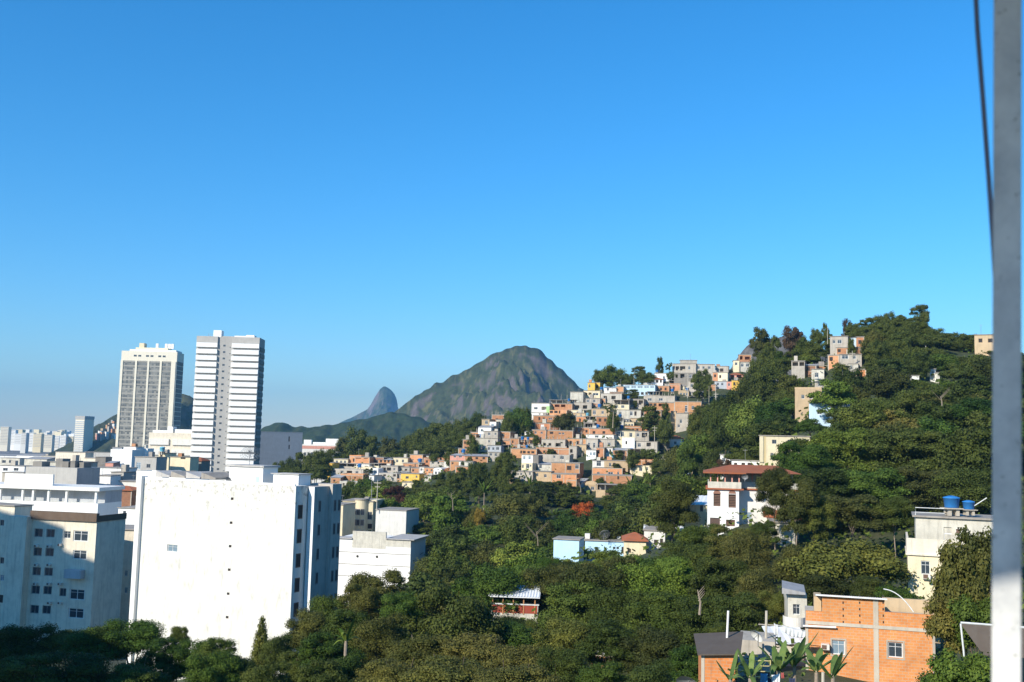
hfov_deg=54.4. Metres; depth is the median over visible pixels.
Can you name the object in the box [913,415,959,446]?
tree
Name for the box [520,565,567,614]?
tree
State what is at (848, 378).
tree
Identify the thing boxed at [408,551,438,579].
tree
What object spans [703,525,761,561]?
tree
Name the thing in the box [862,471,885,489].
tree
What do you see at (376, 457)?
hillside house
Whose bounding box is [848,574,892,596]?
tree
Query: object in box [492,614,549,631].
tree
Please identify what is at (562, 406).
hillside house
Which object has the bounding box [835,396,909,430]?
tree
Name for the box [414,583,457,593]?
tree
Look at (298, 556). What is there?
window
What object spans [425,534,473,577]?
tree
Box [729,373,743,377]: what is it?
hillside house
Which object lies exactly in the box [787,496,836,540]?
tree
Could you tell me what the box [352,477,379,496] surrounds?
tree
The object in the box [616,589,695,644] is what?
tree
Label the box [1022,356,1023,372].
tree
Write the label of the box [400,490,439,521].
tree
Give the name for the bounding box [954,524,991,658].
tree
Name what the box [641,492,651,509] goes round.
tree
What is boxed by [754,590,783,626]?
tree
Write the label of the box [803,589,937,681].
brick house
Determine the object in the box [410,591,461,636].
tree
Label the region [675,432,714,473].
tree
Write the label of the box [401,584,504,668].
tree
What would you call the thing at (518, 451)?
hillside house
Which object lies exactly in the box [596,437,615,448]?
hillside house
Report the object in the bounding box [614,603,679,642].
tree
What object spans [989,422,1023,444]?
tree
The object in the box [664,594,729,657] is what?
tree
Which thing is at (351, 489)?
tree
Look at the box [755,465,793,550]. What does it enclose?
tree
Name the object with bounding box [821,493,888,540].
tree
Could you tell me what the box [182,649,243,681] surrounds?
tree
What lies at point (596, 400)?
hillside house
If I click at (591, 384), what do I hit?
hillside house
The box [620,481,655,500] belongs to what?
tree
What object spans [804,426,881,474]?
tree
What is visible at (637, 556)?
tree
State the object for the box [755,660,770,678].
yellow rack
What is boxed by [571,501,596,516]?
tree
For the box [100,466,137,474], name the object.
city building
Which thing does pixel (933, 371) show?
hillside house
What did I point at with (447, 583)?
tree
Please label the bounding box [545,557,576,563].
tree
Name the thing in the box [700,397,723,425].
tree
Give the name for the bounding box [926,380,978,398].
tree
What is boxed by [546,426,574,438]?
hillside house
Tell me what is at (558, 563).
tree
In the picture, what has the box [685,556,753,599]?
tree
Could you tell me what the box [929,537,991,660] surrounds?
tree
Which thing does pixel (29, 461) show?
city building
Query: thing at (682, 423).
hillside house
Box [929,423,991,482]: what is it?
tree
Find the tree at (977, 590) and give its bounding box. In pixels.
[930,574,990,667]
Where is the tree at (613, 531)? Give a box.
[586,516,629,545]
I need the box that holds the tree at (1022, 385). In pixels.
[991,372,1023,397]
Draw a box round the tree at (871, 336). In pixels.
[859,329,885,349]
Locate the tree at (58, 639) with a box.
[37,628,83,665]
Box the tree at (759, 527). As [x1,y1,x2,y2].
[749,520,780,547]
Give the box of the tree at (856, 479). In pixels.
[826,467,914,530]
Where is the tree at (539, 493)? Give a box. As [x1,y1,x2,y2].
[527,481,559,504]
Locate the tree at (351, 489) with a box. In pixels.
[342,486,355,498]
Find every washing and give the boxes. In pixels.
[760,673,767,681]
[772,673,779,681]
[774,623,777,635]
[783,625,793,637]
[794,630,805,637]
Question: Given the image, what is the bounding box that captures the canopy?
[960,622,1023,657]
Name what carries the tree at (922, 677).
on the ground
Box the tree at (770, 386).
[755,366,783,403]
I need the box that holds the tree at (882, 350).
[871,338,893,366]
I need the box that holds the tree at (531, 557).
[502,551,542,573]
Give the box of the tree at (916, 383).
[908,379,934,388]
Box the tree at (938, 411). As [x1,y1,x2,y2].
[910,400,969,428]
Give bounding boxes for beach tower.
[0,427,11,450]
[10,430,17,449]
[13,434,20,450]
[20,433,29,452]
[28,433,35,451]
[32,434,43,452]
[34,429,41,433]
[43,435,54,451]
[54,432,63,435]
[54,436,59,450]
[59,435,68,447]
[67,436,73,443]
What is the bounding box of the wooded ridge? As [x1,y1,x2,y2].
[261,412,456,447]
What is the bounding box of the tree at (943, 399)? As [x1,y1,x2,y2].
[919,392,952,403]
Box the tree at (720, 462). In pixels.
[712,459,731,475]
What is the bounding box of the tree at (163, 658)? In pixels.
[131,636,190,681]
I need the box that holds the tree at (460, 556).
[455,555,472,576]
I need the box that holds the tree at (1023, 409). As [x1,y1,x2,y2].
[1022,397,1023,421]
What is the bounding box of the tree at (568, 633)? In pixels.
[530,613,591,662]
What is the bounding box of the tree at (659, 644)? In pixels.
[617,622,688,673]
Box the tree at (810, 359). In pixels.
[798,351,822,363]
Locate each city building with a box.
[0,455,16,457]
[0,456,24,464]
[0,458,32,481]
[2,471,25,481]
[17,454,45,457]
[24,456,54,464]
[55,451,93,460]
[84,452,95,461]
[94,452,110,456]
[95,456,111,466]
[99,472,121,485]
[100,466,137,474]
[105,461,119,466]
[110,449,140,466]
[110,464,135,479]
[115,485,136,506]
[117,505,135,524]
[119,475,135,486]
[123,444,143,455]
[134,452,166,470]
[136,470,168,486]
[143,445,153,455]
[158,446,176,469]
[170,453,198,470]
[198,457,210,470]
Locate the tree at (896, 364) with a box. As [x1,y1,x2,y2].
[870,358,908,374]
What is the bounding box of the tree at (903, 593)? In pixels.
[874,584,918,598]
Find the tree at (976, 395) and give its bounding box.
[969,393,991,416]
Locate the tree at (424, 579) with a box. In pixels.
[400,570,445,594]
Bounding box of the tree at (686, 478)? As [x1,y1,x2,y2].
[651,474,700,540]
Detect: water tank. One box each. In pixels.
[158,447,164,454]
[940,496,963,515]
[960,500,977,515]
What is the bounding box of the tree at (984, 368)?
[970,356,991,389]
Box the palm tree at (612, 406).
[607,404,619,427]
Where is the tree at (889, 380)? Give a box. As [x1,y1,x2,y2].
[865,365,914,398]
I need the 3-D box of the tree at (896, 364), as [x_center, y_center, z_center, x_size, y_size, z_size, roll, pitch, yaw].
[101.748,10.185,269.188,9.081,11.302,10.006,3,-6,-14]
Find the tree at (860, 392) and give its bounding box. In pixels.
[848,383,871,401]
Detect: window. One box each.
[31,585,39,593]
[31,605,38,613]
[33,547,41,555]
[33,567,40,575]
[34,528,42,536]
[42,605,50,613]
[44,567,52,575]
[44,586,51,594]
[46,548,53,556]
[47,529,54,537]
[60,588,65,596]
[64,531,70,537]
[68,608,83,618]
[69,589,84,599]
[73,530,88,541]
[73,550,86,558]
[167,544,177,551]
[293,602,298,616]
[294,577,299,592]
[295,553,300,567]
[297,529,301,542]
[298,505,302,518]
[315,572,317,584]
[316,548,318,559]
[317,524,319,535]
[318,500,320,511]
[331,570,333,581]
[332,546,334,558]
[335,569,337,581]
[336,546,338,557]
[337,522,339,533]
[367,512,371,519]
[710,518,719,524]
[713,494,720,505]
[726,520,734,525]
[728,494,735,507]
[742,512,751,518]
[793,604,799,614]
[832,640,844,654]
[888,642,902,657]
[921,561,929,573]
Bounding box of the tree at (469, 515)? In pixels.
[461,506,483,530]
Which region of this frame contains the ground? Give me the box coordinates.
[0,345,1023,681]
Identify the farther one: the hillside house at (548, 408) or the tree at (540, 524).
the hillside house at (548, 408)
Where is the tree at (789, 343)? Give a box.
[781,325,805,357]
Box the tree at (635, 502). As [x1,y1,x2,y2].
[607,496,643,518]
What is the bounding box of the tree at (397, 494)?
[381,485,406,506]
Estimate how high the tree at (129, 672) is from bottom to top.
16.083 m
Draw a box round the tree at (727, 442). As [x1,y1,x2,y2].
[708,405,740,453]
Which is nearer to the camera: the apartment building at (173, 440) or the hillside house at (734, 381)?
the hillside house at (734, 381)
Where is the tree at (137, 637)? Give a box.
[100,617,167,662]
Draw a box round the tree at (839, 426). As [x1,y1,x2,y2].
[821,419,868,432]
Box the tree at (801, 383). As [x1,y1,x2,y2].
[778,379,808,391]
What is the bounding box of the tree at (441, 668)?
[393,654,491,681]
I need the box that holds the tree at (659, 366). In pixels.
[655,356,663,372]
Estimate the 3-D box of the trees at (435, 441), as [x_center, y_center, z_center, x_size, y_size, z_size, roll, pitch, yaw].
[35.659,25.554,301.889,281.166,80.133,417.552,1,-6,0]
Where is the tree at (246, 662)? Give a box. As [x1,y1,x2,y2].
[225,656,258,679]
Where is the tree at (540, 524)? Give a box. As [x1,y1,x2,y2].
[532,517,557,538]
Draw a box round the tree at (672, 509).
[647,477,699,540]
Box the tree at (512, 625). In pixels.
[499,619,536,643]
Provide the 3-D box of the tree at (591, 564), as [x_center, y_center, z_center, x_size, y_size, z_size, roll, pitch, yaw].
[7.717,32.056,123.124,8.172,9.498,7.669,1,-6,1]
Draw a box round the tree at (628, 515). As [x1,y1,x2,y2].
[607,509,637,527]
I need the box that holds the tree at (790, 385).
[777,372,804,396]
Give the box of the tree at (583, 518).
[568,509,601,536]
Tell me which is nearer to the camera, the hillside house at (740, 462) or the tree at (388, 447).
the hillside house at (740, 462)
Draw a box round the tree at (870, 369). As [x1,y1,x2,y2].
[864,365,896,395]
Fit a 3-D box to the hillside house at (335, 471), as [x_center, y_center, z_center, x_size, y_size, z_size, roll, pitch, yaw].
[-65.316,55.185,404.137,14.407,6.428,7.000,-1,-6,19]
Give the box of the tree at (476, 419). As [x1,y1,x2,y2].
[469,412,486,428]
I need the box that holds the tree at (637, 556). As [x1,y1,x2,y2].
[618,552,653,564]
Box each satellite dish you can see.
[240,446,259,464]
[599,530,608,538]
[676,676,695,681]
[750,630,762,645]
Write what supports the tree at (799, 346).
on the ground
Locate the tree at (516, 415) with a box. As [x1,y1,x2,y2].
[503,406,532,431]
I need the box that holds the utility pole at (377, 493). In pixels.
[374,480,377,510]
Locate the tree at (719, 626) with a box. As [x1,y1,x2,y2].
[703,619,731,632]
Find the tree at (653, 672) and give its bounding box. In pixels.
[626,657,676,681]
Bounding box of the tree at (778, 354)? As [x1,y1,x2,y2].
[774,351,788,362]
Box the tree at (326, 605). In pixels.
[308,593,347,628]
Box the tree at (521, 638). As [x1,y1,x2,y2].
[496,622,551,647]
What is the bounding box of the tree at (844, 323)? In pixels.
[841,318,851,335]
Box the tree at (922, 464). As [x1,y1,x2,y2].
[886,459,949,481]
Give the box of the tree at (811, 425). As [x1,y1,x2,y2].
[792,418,825,440]
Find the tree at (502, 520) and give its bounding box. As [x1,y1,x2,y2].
[487,514,536,545]
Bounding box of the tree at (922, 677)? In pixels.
[915,668,934,681]
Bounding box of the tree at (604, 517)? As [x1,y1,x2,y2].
[588,515,608,521]
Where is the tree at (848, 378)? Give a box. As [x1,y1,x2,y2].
[831,367,866,391]
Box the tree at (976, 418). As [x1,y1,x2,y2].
[962,410,991,433]
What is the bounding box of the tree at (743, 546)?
[721,531,774,572]
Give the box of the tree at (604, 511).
[587,507,609,517]
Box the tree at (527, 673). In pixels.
[468,662,563,681]
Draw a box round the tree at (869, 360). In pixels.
[862,341,889,371]
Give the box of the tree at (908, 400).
[889,386,962,421]
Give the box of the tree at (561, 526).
[551,511,579,535]
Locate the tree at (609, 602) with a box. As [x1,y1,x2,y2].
[582,585,650,629]
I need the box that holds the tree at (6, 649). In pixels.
[0,623,25,662]
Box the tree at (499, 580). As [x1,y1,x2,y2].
[450,560,528,614]
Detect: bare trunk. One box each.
[524,522,548,543]
[697,586,704,614]
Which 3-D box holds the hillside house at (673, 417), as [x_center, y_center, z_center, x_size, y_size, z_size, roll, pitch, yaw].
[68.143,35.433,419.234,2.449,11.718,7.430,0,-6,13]
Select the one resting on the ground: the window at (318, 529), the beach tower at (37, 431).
the beach tower at (37, 431)
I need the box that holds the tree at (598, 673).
[572,660,630,681]
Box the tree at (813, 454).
[770,441,834,470]
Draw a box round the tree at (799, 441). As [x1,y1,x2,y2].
[775,437,814,465]
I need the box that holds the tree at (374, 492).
[365,485,390,498]
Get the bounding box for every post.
[758,611,773,637]
[821,672,824,681]
[991,0,1021,681]
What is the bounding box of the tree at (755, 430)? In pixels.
[737,422,785,455]
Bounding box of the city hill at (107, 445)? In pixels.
[48,394,193,455]
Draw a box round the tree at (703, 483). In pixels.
[690,477,712,495]
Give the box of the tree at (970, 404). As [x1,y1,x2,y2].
[947,396,991,430]
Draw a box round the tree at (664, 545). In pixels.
[659,539,686,554]
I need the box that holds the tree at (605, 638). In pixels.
[572,618,642,679]
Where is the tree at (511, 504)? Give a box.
[485,490,528,517]
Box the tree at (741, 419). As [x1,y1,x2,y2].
[723,394,765,444]
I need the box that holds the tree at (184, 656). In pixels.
[170,637,206,681]
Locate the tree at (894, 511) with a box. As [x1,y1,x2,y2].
[872,496,916,558]
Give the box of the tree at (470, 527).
[459,519,488,530]
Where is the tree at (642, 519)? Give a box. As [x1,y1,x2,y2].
[625,499,680,534]
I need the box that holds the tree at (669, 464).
[660,446,679,475]
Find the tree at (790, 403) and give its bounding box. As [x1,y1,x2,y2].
[778,397,794,418]
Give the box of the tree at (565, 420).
[551,412,576,430]
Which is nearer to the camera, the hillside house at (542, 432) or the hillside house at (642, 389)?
the hillside house at (542, 432)
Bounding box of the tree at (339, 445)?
[334,435,350,456]
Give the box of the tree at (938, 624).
[921,594,968,660]
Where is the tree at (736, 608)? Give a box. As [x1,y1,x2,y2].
[702,590,764,631]
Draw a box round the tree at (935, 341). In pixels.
[915,334,952,347]
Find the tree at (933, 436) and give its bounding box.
[906,430,990,467]
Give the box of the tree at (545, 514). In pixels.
[537,509,551,518]
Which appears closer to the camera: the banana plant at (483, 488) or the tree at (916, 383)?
the tree at (916, 383)
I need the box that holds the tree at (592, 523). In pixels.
[577,517,601,538]
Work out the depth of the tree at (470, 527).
256.53 m
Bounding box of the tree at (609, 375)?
[597,364,626,386]
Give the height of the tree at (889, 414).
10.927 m
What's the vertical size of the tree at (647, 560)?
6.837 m
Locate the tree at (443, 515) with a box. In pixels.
[428,493,470,530]
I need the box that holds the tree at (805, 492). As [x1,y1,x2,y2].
[772,473,823,543]
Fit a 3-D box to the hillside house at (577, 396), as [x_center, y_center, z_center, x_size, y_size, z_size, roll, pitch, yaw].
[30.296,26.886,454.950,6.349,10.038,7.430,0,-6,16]
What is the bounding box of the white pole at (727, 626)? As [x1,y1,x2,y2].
[726,611,728,637]
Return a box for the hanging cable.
[974,0,992,275]
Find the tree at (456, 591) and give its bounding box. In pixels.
[441,585,472,613]
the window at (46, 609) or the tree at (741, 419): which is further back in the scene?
the tree at (741, 419)
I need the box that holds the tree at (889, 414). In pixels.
[871,409,920,430]
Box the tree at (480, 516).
[473,507,486,525]
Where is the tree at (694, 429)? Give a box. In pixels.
[686,413,701,438]
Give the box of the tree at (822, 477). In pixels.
[791,466,863,527]
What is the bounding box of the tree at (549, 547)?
[536,541,553,556]
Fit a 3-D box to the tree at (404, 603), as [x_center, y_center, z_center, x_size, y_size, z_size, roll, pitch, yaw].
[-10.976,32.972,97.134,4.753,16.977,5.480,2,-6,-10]
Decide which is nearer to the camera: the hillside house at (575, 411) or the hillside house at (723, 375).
the hillside house at (575, 411)
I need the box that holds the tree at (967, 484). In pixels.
[926,466,991,513]
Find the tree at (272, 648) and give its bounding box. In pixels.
[257,631,294,665]
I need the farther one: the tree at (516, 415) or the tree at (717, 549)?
the tree at (516, 415)
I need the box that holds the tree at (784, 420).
[759,413,799,429]
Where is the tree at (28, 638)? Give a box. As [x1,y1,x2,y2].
[5,621,59,667]
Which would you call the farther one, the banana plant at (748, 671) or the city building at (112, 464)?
the city building at (112, 464)
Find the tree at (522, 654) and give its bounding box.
[488,644,554,669]
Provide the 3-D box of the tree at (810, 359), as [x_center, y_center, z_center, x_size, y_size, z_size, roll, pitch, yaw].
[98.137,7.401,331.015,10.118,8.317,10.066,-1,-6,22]
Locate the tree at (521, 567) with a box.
[511,561,545,584]
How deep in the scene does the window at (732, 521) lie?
133.21 m
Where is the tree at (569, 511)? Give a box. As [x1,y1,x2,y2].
[546,508,577,525]
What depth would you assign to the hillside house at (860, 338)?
327.00 m
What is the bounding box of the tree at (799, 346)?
[791,335,805,354]
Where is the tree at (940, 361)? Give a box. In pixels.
[930,353,960,371]
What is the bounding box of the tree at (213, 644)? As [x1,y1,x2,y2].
[191,636,240,666]
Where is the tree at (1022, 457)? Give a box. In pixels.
[989,441,1023,471]
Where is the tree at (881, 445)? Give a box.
[850,426,936,482]
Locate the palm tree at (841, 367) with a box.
[834,365,851,373]
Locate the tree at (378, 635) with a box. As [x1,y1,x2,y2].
[348,611,410,658]
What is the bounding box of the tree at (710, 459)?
[697,447,720,477]
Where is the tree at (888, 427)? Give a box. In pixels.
[865,420,921,453]
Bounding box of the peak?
[340,386,397,422]
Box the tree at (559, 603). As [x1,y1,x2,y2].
[532,579,604,633]
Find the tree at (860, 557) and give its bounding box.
[776,536,916,593]
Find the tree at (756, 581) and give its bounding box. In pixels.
[731,565,782,609]
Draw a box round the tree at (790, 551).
[771,543,807,581]
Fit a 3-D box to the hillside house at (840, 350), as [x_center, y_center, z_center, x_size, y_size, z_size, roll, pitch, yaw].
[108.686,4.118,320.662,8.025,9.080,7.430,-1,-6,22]
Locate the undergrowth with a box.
[323,331,1023,681]
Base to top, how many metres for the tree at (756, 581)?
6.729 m
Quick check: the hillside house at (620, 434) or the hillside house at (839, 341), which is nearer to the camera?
the hillside house at (839, 341)
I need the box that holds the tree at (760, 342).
[749,327,771,356]
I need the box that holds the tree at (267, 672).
[239,658,293,681]
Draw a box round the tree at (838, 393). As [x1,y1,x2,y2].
[806,379,856,423]
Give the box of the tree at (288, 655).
[278,649,306,681]
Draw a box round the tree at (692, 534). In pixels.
[677,522,726,554]
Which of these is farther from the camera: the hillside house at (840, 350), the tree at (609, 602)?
the hillside house at (840, 350)
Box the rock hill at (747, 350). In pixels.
[731,335,827,380]
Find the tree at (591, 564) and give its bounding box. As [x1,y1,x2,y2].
[553,561,596,588]
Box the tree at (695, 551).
[664,540,719,574]
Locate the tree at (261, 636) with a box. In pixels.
[248,615,267,666]
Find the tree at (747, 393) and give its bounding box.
[733,372,766,405]
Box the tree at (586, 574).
[556,562,629,621]
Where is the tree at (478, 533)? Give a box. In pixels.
[465,524,505,545]
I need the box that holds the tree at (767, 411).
[751,400,791,424]
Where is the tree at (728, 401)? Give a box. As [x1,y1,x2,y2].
[716,387,737,452]
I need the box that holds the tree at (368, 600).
[336,583,382,622]
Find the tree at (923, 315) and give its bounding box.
[908,303,929,327]
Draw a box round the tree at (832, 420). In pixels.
[823,405,858,427]
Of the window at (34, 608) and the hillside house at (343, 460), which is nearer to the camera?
the window at (34, 608)
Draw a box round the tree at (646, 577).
[606,561,686,605]
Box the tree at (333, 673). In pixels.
[295,658,355,681]
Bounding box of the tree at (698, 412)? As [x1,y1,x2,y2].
[690,403,710,429]
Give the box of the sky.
[0,0,1023,433]
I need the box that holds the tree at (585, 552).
[549,541,599,559]
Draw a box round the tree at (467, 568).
[441,555,477,579]
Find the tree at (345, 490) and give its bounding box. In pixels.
[341,484,350,501]
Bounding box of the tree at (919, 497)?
[882,465,952,517]
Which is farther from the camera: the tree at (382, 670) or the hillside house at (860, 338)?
the hillside house at (860, 338)
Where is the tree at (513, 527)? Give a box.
[495,511,540,551]
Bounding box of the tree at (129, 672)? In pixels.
[99,658,171,681]
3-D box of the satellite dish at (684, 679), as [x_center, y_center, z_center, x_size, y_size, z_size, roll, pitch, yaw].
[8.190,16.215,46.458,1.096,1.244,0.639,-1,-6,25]
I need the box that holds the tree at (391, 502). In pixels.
[380,497,404,507]
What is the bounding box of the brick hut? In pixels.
[694,631,742,681]
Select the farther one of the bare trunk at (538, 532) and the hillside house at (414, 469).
the hillside house at (414, 469)
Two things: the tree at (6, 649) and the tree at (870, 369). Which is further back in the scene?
the tree at (870, 369)
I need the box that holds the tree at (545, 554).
[535,549,552,557]
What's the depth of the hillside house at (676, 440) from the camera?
400.89 m
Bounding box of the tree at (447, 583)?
[437,579,455,586]
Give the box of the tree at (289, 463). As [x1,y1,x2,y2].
[278,456,298,471]
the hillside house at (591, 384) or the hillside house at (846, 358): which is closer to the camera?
the hillside house at (846, 358)
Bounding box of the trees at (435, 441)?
[169,311,1023,681]
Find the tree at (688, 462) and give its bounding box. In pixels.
[676,441,699,478]
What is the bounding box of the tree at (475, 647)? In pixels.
[430,631,507,668]
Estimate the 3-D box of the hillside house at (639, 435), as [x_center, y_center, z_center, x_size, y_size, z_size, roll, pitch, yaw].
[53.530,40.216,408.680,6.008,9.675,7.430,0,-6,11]
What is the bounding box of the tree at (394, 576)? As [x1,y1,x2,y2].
[342,567,413,620]
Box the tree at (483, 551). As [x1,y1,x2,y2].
[461,537,502,567]
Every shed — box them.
[488,585,540,619]
[762,626,805,666]
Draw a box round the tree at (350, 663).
[324,648,367,680]
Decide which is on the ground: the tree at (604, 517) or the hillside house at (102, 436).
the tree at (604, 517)
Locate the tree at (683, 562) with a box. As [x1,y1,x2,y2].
[651,555,701,598]
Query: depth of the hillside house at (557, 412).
429.75 m
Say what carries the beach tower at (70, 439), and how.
on the ground
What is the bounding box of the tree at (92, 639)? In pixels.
[57,621,128,664]
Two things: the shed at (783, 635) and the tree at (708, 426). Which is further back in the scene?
the tree at (708, 426)
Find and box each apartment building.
[0,473,124,515]
[0,502,33,628]
[1,510,126,650]
[25,458,99,484]
[50,455,97,466]
[119,524,133,633]
[126,464,341,679]
[148,427,191,456]
[259,431,302,468]
[302,439,340,482]
[337,531,429,601]
[340,497,355,535]
[341,488,383,531]
[375,507,419,535]
[759,435,810,465]
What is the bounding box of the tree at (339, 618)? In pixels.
[319,607,370,660]
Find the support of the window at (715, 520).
in the house at (734, 491)
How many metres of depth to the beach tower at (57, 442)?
1881.79 m
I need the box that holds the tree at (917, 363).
[900,350,932,377]
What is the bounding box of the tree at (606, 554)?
[588,549,621,578]
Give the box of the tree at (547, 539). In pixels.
[530,527,569,552]
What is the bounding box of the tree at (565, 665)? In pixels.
[534,644,589,681]
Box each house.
[100,434,104,440]
[104,431,109,439]
[327,462,339,477]
[330,474,344,483]
[331,468,368,476]
[334,458,348,462]
[339,463,355,468]
[340,480,357,486]
[341,473,367,480]
[349,455,364,462]
[354,452,373,462]
[354,466,374,468]
[356,463,373,466]
[368,475,381,481]
[369,468,383,474]
[370,463,385,467]
[374,455,390,462]
[378,458,393,464]
[379,472,399,481]
[380,463,403,472]
[393,454,409,464]
[400,466,410,470]
[400,473,426,481]
[402,477,418,487]
[403,462,424,466]
[409,451,428,462]
[410,467,419,472]
[419,466,428,472]
[423,456,441,466]
[423,467,438,474]
[424,475,433,481]
[430,461,443,466]
[433,467,445,474]
[450,453,466,459]
[450,460,463,470]
[455,463,469,472]
[458,448,467,453]
[463,435,475,447]
[464,454,488,462]
[476,434,500,445]
[478,425,495,433]
[480,446,487,451]
[482,418,494,424]
[483,429,499,437]
[488,441,504,451]
[488,452,502,460]
[489,421,498,428]
[491,414,506,420]
[500,431,515,439]
[501,440,509,445]
[510,434,519,444]
[510,442,527,447]
[511,442,537,457]
[511,470,534,481]
[518,437,541,444]
[521,454,533,462]
[521,463,536,470]
[531,403,551,413]
[531,412,547,419]
[532,427,546,439]
[533,413,556,422]
[533,455,542,469]
[534,470,553,481]
[535,419,549,429]
[536,442,568,454]
[538,454,572,461]
[538,462,550,470]
[541,435,566,447]
[546,406,552,414]
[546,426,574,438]
[549,410,570,415]
[550,400,564,402]
[551,403,573,409]
[551,454,583,477]
[551,473,580,483]
[552,536,584,561]
[566,434,586,445]
[566,478,579,487]
[569,410,585,413]
[569,442,578,458]
[570,392,585,402]
[572,398,592,409]
[572,409,585,416]
[574,423,603,435]
[576,412,587,421]
[577,440,586,455]
[580,478,588,487]
[583,387,602,399]
[583,416,595,422]
[583,418,595,426]
[584,481,598,491]
[584,533,623,560]
[585,394,601,403]
[586,434,616,439]
[586,438,598,449]
[586,449,596,459]
[587,378,595,389]
[589,426,616,434]
[591,407,613,415]
[591,470,634,487]
[592,457,603,466]
[592,467,625,473]
[595,382,602,389]
[595,442,605,458]
[596,416,606,425]
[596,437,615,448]
[596,483,617,496]
[601,391,623,403]
[604,387,615,392]
[604,457,628,472]
[605,440,613,456]
[612,400,630,409]
[613,448,629,459]
[615,440,621,447]
[616,381,624,392]
[616,404,641,419]
[616,430,634,439]
[621,532,648,555]
[622,438,634,448]
[623,384,657,395]
[624,416,633,425]
[625,426,641,430]
[630,399,645,408]
[630,413,644,421]
[630,465,653,476]
[635,428,649,440]
[635,432,659,452]
[636,459,657,464]
[643,378,663,384]
[643,392,676,403]
[643,524,682,542]
[643,526,666,552]
[646,391,660,395]
[649,398,673,412]
[654,373,667,381]
[657,380,669,391]
[660,439,669,450]
[668,435,684,446]
[669,383,680,390]
[671,411,676,431]
[672,363,695,373]
[674,373,694,385]
[675,398,702,412]
[676,413,688,432]
[678,390,689,395]
[680,360,696,363]
[685,495,706,530]
[688,381,695,391]
[696,364,714,375]
[703,464,798,538]
[712,367,717,380]
[714,379,726,388]
[715,364,728,372]
[718,372,729,380]
[719,454,733,478]
[726,381,731,388]
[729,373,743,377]
[731,377,739,389]
[732,360,739,371]
[732,459,759,464]
[738,354,751,361]
[738,631,775,677]
[739,362,750,374]
[768,518,794,546]
[782,580,806,630]
[791,356,805,378]
[795,387,823,421]
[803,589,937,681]
[805,364,818,376]
[808,402,849,426]
[811,369,824,381]
[815,382,825,386]
[817,356,827,368]
[828,354,839,369]
[829,336,849,354]
[835,339,860,354]
[839,349,861,366]
[847,363,858,371]
[855,336,864,346]
[905,498,991,599]
[910,375,919,379]
[929,368,936,381]
[974,334,991,355]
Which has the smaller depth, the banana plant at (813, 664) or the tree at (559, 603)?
the banana plant at (813, 664)
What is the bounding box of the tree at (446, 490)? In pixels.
[432,485,468,515]
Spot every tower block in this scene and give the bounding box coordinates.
[73,416,94,451]
[115,343,183,446]
[190,330,264,480]
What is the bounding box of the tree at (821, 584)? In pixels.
[782,571,852,603]
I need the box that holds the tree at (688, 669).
[665,644,697,681]
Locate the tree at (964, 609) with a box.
[946,593,991,652]
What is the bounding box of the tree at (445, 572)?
[432,566,466,581]
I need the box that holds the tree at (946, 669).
[925,647,990,681]
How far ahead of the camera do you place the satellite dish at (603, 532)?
179.30 m
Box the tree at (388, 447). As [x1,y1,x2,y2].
[377,437,401,456]
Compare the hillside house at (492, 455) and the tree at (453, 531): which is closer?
the tree at (453, 531)
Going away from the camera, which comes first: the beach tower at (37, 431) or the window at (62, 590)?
the window at (62, 590)
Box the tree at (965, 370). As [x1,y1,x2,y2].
[936,363,982,380]
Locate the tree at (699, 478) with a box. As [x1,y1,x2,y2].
[693,475,721,486]
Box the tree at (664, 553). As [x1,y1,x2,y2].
[654,550,686,559]
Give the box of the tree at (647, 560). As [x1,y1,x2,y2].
[619,555,671,571]
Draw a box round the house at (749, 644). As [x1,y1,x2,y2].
[738,631,775,677]
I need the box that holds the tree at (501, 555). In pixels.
[488,540,541,567]
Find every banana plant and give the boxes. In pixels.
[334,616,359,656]
[478,478,493,509]
[523,471,534,484]
[633,474,646,486]
[642,466,656,482]
[716,649,743,681]
[735,649,765,681]
[758,640,796,674]
[770,633,817,681]
[801,648,830,681]
[810,646,853,681]
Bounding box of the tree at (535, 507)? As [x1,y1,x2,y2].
[521,494,548,517]
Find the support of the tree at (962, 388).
on the ground
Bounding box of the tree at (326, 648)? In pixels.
[289,630,351,671]
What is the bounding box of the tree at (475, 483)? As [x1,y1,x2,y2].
[467,462,491,503]
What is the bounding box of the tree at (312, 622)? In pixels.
[284,607,326,658]
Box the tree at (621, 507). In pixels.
[608,501,634,519]
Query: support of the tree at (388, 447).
on the ground
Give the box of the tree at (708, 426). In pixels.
[697,420,721,451]
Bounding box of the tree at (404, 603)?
[378,590,425,630]
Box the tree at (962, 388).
[944,375,991,406]
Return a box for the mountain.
[394,345,583,425]
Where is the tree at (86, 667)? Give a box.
[39,649,114,681]
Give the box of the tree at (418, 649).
[382,633,452,667]
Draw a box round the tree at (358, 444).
[344,424,372,454]
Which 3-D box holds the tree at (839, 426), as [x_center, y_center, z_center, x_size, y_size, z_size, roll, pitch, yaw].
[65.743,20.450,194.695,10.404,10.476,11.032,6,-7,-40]
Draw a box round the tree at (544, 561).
[536,556,560,568]
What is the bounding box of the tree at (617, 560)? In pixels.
[600,555,637,585]
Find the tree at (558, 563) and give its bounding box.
[546,560,571,569]
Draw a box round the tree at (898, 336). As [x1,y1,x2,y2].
[885,331,917,345]
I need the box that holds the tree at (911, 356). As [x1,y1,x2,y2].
[897,352,930,373]
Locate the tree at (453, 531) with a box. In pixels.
[428,524,472,544]
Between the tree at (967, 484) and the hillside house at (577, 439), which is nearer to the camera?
the tree at (967, 484)
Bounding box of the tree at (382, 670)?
[350,657,416,681]

